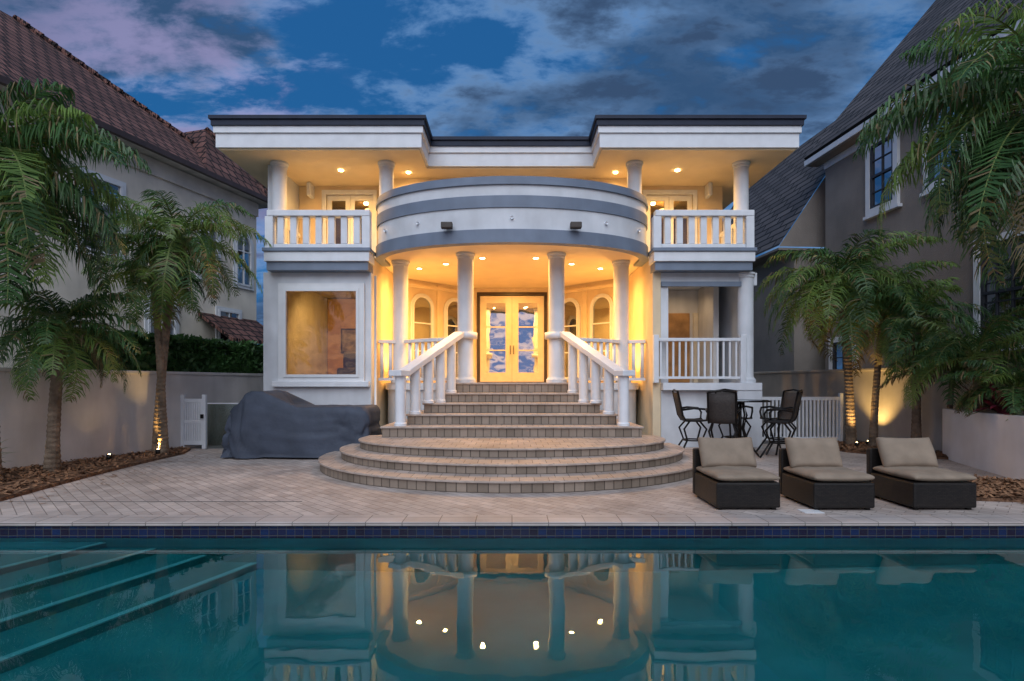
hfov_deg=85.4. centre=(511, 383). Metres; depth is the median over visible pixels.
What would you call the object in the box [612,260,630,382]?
porch column
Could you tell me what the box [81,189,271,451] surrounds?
palm tree
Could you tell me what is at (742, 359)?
terrace rail post
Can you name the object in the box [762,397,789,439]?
picket fence
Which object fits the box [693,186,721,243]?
wall
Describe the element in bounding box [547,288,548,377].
door jamb wall
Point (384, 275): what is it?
bay side wall
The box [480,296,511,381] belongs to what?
door
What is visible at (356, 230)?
baluster
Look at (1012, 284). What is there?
mullion
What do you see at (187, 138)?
ridge tile
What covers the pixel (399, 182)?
wall
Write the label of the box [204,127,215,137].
ridge tile
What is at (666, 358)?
terrace picket
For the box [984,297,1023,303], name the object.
glazing bar
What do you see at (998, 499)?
mulch bed
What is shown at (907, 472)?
wicker lounge chair
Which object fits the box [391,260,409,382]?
porch column
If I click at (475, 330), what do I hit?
door jamb wall
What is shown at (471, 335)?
column collar
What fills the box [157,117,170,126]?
ridge tile
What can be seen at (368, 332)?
pier
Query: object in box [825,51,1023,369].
walls
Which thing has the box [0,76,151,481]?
palm tree
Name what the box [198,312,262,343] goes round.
awning roof
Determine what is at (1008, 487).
mulch chips
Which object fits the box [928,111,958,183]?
frame
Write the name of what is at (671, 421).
terrace base
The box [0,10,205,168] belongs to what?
roof
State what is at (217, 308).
casing
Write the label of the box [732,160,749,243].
balcony column
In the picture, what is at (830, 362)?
casing
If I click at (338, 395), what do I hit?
wall below window
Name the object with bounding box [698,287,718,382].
terrace side wall
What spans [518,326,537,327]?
door rail
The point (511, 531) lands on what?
swimming pool
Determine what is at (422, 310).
glass
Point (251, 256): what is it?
frame
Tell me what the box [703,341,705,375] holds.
terrace picket
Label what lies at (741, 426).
patio bar table
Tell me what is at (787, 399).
patio bar chair
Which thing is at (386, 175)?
balcony column
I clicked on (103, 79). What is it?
ridge tile
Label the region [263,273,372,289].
wall above window
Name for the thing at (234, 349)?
hedge
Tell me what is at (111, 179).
casing
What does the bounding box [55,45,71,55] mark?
ridge tile
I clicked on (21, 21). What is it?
ridge tile
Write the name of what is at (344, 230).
baluster
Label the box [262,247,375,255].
balcony coping
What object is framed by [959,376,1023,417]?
ti plant
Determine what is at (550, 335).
column collar
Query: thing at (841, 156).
frieze board
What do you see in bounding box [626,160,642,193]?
balcony column
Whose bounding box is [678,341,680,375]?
terrace picket
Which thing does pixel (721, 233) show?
side rail
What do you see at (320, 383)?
window sill
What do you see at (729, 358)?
terrace picket
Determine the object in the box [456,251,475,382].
porch column
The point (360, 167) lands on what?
roof soffit
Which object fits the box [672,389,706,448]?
patio bar chair
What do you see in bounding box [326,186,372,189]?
header
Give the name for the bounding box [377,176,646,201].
drum top
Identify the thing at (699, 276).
terrace beam
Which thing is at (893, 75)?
roof
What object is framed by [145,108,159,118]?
ridge tile
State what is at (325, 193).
door casing
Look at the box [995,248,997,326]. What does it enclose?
mullion
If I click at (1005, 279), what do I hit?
glazing bar
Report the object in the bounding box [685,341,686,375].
terrace picket
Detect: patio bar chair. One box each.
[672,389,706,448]
[705,389,741,437]
[715,389,753,447]
[756,389,800,454]
[760,389,802,457]
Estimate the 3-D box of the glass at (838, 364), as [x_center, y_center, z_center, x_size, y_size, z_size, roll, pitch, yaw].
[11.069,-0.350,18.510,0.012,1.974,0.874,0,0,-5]
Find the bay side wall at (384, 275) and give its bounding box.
[373,257,392,430]
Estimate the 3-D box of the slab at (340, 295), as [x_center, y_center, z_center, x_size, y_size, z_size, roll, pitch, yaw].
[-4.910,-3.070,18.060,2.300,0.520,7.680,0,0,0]
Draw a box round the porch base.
[388,390,635,423]
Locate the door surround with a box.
[477,292,546,382]
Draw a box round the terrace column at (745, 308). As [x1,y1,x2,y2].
[735,272,755,382]
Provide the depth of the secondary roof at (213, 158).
20.11 m
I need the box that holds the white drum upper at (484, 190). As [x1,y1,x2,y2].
[378,185,645,213]
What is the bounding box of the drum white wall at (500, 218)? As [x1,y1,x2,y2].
[378,207,645,243]
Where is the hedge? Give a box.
[33,327,262,373]
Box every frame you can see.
[80,170,123,257]
[148,300,176,334]
[200,220,218,279]
[219,309,240,338]
[236,237,252,287]
[283,288,358,376]
[341,329,355,352]
[412,295,432,377]
[446,300,456,377]
[565,300,577,378]
[591,295,611,377]
[832,342,851,368]
[870,136,891,208]
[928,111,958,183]
[980,235,1023,334]
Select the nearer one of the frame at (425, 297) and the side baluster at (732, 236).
the side baluster at (732, 236)
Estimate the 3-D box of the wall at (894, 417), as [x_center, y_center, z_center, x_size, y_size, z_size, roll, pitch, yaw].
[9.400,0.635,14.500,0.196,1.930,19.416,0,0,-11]
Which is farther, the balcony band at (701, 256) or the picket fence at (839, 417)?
the picket fence at (839, 417)
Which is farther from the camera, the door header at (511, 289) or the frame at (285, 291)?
the door header at (511, 289)
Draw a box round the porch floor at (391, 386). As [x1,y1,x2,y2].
[385,383,638,389]
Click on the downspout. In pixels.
(375, 340)
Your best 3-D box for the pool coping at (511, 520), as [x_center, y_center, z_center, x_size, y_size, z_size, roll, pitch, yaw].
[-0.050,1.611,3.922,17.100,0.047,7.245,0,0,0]
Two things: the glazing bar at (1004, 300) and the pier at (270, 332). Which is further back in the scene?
the pier at (270, 332)
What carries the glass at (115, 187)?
attached to the frame at (121, 186)
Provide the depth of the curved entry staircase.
10.81 m
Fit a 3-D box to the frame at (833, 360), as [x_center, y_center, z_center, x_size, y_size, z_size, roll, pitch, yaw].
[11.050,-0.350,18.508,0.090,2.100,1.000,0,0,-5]
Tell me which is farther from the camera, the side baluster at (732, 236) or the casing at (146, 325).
the casing at (146, 325)
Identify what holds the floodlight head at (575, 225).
attached to the drum white wall at (500, 218)
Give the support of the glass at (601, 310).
attached to the frame at (598, 297)
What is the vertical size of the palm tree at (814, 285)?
5.365 m
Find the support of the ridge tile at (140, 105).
on the roof at (26, 53)
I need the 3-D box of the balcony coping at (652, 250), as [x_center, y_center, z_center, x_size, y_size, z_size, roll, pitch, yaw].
[4.750,-3.306,13.945,2.560,0.088,0.610,0,0,0]
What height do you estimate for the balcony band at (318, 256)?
0.455 m
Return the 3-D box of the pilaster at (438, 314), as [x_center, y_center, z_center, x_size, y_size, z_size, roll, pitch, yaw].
[-2.377,-1.615,18.078,0.160,3.170,0.058,0,0,-43]
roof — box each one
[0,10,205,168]
[183,129,267,208]
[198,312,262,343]
[722,121,834,255]
[804,0,1023,159]
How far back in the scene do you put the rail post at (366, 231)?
13.73 m
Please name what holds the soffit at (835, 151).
attached to the walls at (844, 196)
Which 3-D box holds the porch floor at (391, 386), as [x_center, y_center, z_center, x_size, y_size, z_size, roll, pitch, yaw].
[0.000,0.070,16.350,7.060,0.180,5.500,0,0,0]
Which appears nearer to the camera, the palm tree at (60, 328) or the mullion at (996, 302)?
the palm tree at (60, 328)
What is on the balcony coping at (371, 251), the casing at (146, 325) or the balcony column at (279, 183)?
the balcony column at (279, 183)
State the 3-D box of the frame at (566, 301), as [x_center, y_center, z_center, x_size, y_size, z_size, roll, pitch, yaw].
[1.903,-1.475,18.523,0.780,2.650,0.090,0,0,43]
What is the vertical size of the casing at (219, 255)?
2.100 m
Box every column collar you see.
[463,332,476,339]
[545,332,562,339]
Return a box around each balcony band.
[264,251,373,273]
[649,251,754,273]
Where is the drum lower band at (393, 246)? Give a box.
[376,229,647,266]
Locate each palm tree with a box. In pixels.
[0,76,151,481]
[0,288,149,471]
[79,232,204,453]
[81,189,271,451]
[754,228,947,444]
[800,254,969,445]
[842,277,993,437]
[852,0,1023,290]
[874,325,1023,408]
[883,305,1023,411]
[934,359,1023,416]
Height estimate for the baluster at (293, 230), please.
0.680 m
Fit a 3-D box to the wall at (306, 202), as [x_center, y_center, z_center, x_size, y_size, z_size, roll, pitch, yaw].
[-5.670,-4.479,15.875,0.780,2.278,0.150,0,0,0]
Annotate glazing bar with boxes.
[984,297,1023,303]
[985,276,1023,284]
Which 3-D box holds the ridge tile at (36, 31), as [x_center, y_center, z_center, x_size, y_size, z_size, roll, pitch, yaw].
[-15.463,-11.382,18.019,0.457,0.402,0.259,0,0,-24]
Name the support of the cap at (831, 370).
on the wall at (894, 417)
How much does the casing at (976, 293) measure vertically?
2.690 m
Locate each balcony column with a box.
[270,160,288,243]
[378,160,394,195]
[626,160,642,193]
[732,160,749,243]
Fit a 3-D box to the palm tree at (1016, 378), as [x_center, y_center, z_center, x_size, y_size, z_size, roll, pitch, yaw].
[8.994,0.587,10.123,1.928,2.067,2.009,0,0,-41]
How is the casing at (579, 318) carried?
attached to the wall at (591, 294)
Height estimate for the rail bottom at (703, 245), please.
0.090 m
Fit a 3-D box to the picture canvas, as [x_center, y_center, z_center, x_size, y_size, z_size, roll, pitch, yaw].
[-5.300,-1.400,18.139,0.480,0.680,0.018,0,0,0]
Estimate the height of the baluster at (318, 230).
0.680 m
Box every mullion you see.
[243,237,244,283]
[881,143,882,201]
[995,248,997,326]
[1011,241,1013,333]
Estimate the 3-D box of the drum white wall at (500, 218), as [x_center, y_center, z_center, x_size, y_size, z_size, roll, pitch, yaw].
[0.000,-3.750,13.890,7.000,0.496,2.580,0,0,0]
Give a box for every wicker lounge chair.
[693,437,779,509]
[779,437,874,509]
[866,437,976,509]
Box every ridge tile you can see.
[12,15,29,26]
[27,25,44,36]
[41,35,57,46]
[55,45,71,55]
[68,54,84,65]
[82,64,97,74]
[95,73,110,83]
[108,82,122,92]
[120,91,135,101]
[133,100,147,109]
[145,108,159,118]
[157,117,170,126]
[169,125,182,134]
[180,133,193,142]
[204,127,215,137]
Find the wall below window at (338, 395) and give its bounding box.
[263,377,372,404]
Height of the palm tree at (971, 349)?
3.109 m
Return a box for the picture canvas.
[342,330,355,350]
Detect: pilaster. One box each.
[437,285,440,342]
[583,285,586,342]
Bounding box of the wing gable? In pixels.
[780,177,824,246]
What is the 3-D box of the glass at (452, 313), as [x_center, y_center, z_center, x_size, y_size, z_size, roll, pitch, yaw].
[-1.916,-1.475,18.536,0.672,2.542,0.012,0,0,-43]
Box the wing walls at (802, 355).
[750,251,824,371]
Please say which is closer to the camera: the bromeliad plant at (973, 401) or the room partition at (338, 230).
the bromeliad plant at (973, 401)
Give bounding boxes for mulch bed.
[0,447,190,500]
[839,445,947,459]
[977,478,1023,502]
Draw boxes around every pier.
[263,289,287,376]
[365,289,372,376]
[661,287,667,382]
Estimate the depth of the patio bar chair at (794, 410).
11.80 m
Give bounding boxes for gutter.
[0,74,267,202]
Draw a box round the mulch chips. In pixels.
[0,440,1023,503]
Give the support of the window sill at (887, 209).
attached to the walls at (844, 196)
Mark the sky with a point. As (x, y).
(472, 67)
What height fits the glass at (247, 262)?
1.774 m
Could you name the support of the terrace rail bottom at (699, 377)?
attached to the terrace rail post at (655, 358)
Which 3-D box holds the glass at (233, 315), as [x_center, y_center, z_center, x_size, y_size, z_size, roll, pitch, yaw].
[-10.107,-1.650,19.804,0.012,1.774,0.874,0,0,16]
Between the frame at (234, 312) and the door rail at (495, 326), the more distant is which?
the frame at (234, 312)
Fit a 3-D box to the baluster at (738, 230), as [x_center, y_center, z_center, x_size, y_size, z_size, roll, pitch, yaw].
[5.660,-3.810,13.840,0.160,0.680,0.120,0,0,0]
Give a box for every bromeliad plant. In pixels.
[959,384,991,409]
[1006,393,1023,420]
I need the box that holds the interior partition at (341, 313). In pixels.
[327,299,355,373]
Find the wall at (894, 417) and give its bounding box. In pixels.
[754,367,1023,450]
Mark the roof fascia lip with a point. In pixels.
(507, 149)
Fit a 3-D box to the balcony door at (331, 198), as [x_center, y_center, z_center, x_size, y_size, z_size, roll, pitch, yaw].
[-4.950,-4.365,15.870,0.650,2.010,0.060,0,0,0]
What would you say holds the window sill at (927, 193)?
attached to the walls at (844, 196)
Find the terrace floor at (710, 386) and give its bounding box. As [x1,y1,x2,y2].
[661,383,761,389]
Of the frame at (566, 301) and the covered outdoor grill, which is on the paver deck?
the covered outdoor grill
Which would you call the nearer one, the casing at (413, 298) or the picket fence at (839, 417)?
the picket fence at (839, 417)
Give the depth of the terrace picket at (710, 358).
13.87 m
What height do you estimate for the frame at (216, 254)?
1.900 m
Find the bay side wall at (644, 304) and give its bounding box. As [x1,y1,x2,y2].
[629,258,660,436]
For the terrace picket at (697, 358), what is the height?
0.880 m
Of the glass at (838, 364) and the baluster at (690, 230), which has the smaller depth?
the baluster at (690, 230)
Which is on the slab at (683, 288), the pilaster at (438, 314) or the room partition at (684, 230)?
the room partition at (684, 230)
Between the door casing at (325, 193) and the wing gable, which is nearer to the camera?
the door casing at (325, 193)
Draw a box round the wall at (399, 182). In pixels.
[394,178,626,188]
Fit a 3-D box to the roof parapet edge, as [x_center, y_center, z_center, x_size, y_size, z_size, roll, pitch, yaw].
[-0.110,-6.231,17.910,14.140,0.138,9.380,0,0,0]
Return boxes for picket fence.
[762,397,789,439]
[790,393,842,441]
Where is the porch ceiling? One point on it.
(508, 266)
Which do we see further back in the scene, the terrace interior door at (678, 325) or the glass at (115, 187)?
the terrace interior door at (678, 325)
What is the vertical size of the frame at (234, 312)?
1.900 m
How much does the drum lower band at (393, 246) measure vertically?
0.300 m
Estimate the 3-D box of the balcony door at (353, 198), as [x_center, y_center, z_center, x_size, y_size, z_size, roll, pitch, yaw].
[-4.290,-4.365,15.870,0.650,2.010,0.060,0,0,0]
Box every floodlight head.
[441,222,452,228]
[570,222,581,228]
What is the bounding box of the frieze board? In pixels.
[824,44,1023,169]
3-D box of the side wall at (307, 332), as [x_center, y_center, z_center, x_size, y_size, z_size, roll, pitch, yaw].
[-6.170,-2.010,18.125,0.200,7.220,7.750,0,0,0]
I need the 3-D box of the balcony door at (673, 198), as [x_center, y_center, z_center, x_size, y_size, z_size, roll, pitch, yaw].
[4.810,-4.365,15.870,0.650,2.010,0.060,0,0,0]
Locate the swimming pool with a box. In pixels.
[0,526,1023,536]
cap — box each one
[0,367,262,375]
[267,210,371,217]
[376,181,647,211]
[653,210,754,217]
[659,338,740,340]
[754,364,1023,373]
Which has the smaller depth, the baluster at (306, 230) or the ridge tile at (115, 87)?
the baluster at (306, 230)
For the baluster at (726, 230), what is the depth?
13.78 m
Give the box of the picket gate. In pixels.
[181,395,206,448]
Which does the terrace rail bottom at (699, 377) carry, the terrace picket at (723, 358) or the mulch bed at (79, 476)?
the terrace picket at (723, 358)
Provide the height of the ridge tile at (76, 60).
0.402 m
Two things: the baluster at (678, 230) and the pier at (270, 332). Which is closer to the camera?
the baluster at (678, 230)
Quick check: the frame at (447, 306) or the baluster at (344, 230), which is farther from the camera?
the frame at (447, 306)
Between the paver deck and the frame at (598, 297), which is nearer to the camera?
the paver deck
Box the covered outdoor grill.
[220,390,381,458]
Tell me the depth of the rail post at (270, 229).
13.73 m
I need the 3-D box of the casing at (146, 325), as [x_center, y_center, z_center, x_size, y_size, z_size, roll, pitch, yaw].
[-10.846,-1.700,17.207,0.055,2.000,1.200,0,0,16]
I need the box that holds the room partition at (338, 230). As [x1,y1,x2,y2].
[336,218,361,243]
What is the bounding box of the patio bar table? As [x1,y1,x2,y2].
[733,399,770,456]
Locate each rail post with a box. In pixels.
[265,216,275,246]
[362,216,371,248]
[652,216,660,247]
[653,335,658,382]
[739,335,745,382]
[743,216,753,246]
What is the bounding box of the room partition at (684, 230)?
[650,216,686,249]
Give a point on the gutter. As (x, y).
(5, 82)
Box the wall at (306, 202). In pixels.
[299,186,326,243]
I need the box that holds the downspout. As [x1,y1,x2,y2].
[374,276,376,404]
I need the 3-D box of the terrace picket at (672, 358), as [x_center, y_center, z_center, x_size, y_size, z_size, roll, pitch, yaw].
[4.034,-0.620,13.890,0.044,0.880,0.044,0,0,0]
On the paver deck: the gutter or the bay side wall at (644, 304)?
the bay side wall at (644, 304)
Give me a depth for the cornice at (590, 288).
17.83 m
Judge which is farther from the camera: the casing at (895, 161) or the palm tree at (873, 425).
the casing at (895, 161)
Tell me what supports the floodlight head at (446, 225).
attached to the drum white wall at (500, 218)
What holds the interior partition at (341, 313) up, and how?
on the ground floor slab
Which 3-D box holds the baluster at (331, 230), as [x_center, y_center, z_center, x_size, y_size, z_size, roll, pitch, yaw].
[-4.490,-3.810,13.840,0.160,0.680,0.120,0,0,0]
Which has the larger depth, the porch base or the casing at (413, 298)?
the casing at (413, 298)
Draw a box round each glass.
[83,176,119,253]
[151,305,173,334]
[202,227,215,271]
[221,312,237,353]
[238,236,249,284]
[414,297,430,376]
[448,302,456,376]
[565,302,575,376]
[593,297,609,376]
[835,344,841,368]
[873,138,890,205]
[933,105,956,178]
[985,238,1023,336]
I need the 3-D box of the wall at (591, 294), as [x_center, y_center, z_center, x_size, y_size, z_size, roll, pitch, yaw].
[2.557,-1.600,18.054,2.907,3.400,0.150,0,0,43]
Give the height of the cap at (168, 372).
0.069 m
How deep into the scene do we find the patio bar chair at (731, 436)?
13.08 m
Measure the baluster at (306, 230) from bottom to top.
0.680 m
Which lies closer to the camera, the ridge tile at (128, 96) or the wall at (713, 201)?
the wall at (713, 201)
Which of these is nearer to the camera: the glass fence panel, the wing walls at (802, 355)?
the glass fence panel
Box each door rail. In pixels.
[486,326,505,327]
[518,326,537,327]
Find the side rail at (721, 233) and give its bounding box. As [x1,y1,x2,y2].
[719,224,733,237]
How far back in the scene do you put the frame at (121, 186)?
15.74 m
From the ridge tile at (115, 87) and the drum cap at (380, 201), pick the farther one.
the ridge tile at (115, 87)
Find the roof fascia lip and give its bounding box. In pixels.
[213,126,801,152]
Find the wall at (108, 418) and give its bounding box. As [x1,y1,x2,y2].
[0,371,262,468]
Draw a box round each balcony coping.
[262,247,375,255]
[648,247,756,255]
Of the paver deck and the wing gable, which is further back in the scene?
the wing gable
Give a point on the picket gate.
(193, 421)
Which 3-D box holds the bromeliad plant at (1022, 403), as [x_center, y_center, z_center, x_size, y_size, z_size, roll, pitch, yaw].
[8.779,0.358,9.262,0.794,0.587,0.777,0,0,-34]
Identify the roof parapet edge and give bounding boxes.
[211,119,803,145]
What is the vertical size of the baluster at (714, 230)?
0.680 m
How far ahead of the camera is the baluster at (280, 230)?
13.78 m
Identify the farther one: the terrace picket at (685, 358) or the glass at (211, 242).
the glass at (211, 242)
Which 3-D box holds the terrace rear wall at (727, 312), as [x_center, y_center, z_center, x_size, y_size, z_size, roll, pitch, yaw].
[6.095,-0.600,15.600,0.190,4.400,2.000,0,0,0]
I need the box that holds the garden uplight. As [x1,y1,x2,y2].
[106,454,111,459]
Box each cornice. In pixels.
[408,283,456,292]
[565,283,613,292]
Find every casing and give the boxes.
[75,165,125,262]
[144,294,178,333]
[196,215,220,283]
[215,306,241,342]
[233,234,253,290]
[278,283,364,380]
[322,190,376,256]
[410,293,433,380]
[443,298,456,380]
[565,298,580,380]
[590,293,613,380]
[642,190,696,244]
[829,337,858,369]
[865,126,899,216]
[923,92,967,191]
[973,230,1023,346]
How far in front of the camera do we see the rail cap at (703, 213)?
13.72 m
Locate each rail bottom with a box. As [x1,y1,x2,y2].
[274,244,361,246]
[659,376,739,378]
[661,244,745,246]
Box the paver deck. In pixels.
[0,440,1023,514]
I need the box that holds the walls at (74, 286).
[0,116,255,367]
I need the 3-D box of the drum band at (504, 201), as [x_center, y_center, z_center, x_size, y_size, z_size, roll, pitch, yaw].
[0.000,-4.135,13.875,7.060,0.270,2.610,0,0,0]
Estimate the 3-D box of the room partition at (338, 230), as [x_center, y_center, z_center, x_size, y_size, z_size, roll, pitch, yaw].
[-4.680,-4.480,18.650,2.740,2.260,0.100,0,0,0]
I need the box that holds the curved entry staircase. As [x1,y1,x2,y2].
[318,331,692,492]
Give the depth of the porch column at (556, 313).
13.77 m
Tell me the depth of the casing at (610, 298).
17.44 m
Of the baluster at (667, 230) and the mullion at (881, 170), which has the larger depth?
the mullion at (881, 170)
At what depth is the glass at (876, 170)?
16.86 m
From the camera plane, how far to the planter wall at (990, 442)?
10.12 m
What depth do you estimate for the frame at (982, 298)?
13.46 m
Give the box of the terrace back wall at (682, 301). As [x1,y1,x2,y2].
[668,290,697,382]
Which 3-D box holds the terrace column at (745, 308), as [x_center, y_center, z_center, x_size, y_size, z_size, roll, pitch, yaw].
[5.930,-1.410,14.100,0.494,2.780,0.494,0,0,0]
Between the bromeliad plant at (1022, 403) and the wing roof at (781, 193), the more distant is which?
the wing roof at (781, 193)
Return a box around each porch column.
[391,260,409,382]
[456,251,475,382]
[546,251,566,382]
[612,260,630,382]
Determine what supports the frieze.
attached to the walls at (74, 286)
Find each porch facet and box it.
[408,279,456,382]
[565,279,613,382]
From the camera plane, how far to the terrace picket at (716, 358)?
13.87 m
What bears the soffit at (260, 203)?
on the walls at (74, 286)
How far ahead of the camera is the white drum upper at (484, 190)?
12.80 m
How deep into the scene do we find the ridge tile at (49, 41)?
18.10 m
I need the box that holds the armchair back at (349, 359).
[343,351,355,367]
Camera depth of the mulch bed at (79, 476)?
9.57 m
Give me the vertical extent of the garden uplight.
0.125 m
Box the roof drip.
[208,115,806,139]
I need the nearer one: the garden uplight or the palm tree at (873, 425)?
the garden uplight
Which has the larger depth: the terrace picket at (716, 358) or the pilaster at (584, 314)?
the pilaster at (584, 314)
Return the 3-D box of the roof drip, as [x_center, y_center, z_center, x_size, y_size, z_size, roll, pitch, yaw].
[-0.110,-6.343,17.890,14.220,0.083,9.420,0,0,0]
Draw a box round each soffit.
[0,84,267,207]
[219,148,794,215]
[753,248,824,267]
[807,28,1023,166]
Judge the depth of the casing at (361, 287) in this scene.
13.93 m
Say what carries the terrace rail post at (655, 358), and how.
on the terrace floor at (710, 386)
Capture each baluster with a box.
[277,217,284,243]
[290,217,297,243]
[303,217,310,243]
[315,217,322,243]
[328,217,335,243]
[341,217,347,243]
[353,217,360,243]
[664,217,670,243]
[675,217,682,243]
[687,217,694,243]
[699,217,706,243]
[711,217,718,243]
[723,217,730,243]
[731,229,733,243]
[735,217,742,243]
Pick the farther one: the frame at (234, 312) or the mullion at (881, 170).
the frame at (234, 312)
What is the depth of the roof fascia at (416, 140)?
13.30 m
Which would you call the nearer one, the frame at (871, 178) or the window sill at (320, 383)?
the window sill at (320, 383)
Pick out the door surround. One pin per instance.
(479, 294)
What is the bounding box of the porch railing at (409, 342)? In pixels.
[378,338,645,380]
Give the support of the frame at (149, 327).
attached to the walls at (74, 286)
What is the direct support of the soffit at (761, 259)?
on the wing walls at (802, 355)
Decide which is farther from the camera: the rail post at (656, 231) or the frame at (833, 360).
the frame at (833, 360)
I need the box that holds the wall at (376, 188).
[373,186,378,244]
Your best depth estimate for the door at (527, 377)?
19.00 m
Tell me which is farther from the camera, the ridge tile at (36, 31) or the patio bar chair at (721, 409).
the ridge tile at (36, 31)
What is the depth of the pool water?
4.36 m
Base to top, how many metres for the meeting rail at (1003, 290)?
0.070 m
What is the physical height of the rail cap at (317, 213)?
0.150 m
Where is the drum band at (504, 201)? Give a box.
[376,195,647,230]
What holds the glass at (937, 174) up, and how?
attached to the frame at (930, 180)
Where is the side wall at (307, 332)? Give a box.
[268,165,327,373]
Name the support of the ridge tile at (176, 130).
on the roof at (26, 53)
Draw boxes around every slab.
[316,292,355,298]
[668,287,701,289]
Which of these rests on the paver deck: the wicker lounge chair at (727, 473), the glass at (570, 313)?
the wicker lounge chair at (727, 473)
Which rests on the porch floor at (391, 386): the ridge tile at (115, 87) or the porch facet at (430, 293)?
the porch facet at (430, 293)
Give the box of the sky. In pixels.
[0,0,934,344]
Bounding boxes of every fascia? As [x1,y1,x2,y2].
[216,133,798,209]
[804,19,1021,166]
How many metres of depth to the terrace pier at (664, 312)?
14.03 m
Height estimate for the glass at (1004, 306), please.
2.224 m
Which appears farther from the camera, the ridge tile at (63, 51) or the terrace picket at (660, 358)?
the ridge tile at (63, 51)
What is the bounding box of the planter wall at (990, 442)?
[942,408,1023,479]
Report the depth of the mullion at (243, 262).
20.46 m
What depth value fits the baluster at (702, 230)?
13.78 m
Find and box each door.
[327,195,349,243]
[350,195,371,243]
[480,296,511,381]
[512,296,543,381]
[647,195,668,256]
[668,313,689,382]
[669,195,691,243]
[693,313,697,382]
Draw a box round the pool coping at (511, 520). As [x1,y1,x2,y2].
[0,501,1023,525]
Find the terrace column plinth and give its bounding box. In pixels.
[736,390,761,447]
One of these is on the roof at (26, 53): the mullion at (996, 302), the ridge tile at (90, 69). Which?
the ridge tile at (90, 69)
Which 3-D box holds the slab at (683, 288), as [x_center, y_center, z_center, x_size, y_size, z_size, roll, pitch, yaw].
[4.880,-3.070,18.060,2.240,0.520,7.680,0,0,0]
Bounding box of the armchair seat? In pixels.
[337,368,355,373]
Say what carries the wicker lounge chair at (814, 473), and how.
on the paver deck
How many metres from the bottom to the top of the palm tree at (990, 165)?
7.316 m
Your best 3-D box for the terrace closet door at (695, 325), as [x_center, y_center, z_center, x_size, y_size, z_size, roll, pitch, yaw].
[5.470,-1.065,16.550,0.140,2.070,0.100,0,0,0]
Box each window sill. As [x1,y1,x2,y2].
[272,381,369,386]
[863,203,901,220]
[919,178,968,196]
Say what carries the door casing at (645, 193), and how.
attached to the wall at (713, 201)
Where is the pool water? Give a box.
[0,537,1023,680]
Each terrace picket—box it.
[660,341,661,375]
[666,341,667,375]
[672,341,673,375]
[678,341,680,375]
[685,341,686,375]
[691,341,692,375]
[697,341,698,375]
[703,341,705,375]
[710,341,711,375]
[716,341,717,375]
[722,341,724,375]
[728,341,730,375]
[735,341,736,375]
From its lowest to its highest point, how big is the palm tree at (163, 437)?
4.902 m
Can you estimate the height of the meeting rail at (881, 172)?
0.070 m
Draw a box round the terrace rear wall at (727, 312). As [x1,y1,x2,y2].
[719,287,736,382]
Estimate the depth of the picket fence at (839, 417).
14.68 m
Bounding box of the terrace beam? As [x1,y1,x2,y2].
[661,273,756,286]
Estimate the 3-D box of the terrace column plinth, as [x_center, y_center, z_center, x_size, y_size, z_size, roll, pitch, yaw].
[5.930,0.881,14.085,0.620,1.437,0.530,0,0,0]
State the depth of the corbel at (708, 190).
15.48 m
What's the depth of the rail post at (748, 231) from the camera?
13.73 m
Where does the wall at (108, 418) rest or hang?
on the ground
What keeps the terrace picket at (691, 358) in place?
on the terrace rail bottom at (699, 377)
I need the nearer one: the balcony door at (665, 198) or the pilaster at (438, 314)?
the balcony door at (665, 198)
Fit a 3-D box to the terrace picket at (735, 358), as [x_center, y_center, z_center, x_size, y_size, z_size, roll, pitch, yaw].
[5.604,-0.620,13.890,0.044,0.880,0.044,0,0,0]
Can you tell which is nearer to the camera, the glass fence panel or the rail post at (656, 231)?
the glass fence panel
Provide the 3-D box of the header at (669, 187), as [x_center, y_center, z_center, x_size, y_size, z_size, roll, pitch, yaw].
[4.480,-5.509,15.875,1.320,0.218,0.150,0,0,0]
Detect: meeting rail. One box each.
[872,167,890,177]
[983,285,1023,294]
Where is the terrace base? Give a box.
[661,390,733,446]
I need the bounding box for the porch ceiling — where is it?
[386,245,637,287]
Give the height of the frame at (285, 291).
2.230 m
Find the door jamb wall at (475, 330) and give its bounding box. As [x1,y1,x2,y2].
[473,288,476,382]
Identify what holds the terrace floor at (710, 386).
on the terrace base
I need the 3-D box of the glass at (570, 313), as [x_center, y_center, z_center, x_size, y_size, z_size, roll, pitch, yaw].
[1.916,-1.475,18.536,0.672,2.542,0.012,0,0,43]
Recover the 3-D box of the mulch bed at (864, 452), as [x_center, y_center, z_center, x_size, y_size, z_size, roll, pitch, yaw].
[8.680,1.580,13.048,1.785,0.060,3.310,0,0,-11]
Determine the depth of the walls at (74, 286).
16.58 m
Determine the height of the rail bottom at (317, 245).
0.090 m
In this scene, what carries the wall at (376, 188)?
on the middle slab
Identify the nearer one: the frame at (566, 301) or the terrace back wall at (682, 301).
the terrace back wall at (682, 301)
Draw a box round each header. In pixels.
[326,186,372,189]
[477,288,546,291]
[646,186,692,189]
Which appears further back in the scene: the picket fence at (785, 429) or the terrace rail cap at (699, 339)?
the picket fence at (785, 429)
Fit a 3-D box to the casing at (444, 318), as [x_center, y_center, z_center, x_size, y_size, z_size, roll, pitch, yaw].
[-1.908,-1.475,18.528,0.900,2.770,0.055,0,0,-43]
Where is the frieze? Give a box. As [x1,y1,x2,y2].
[0,97,257,216]
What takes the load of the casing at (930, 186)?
on the window sill at (927, 193)

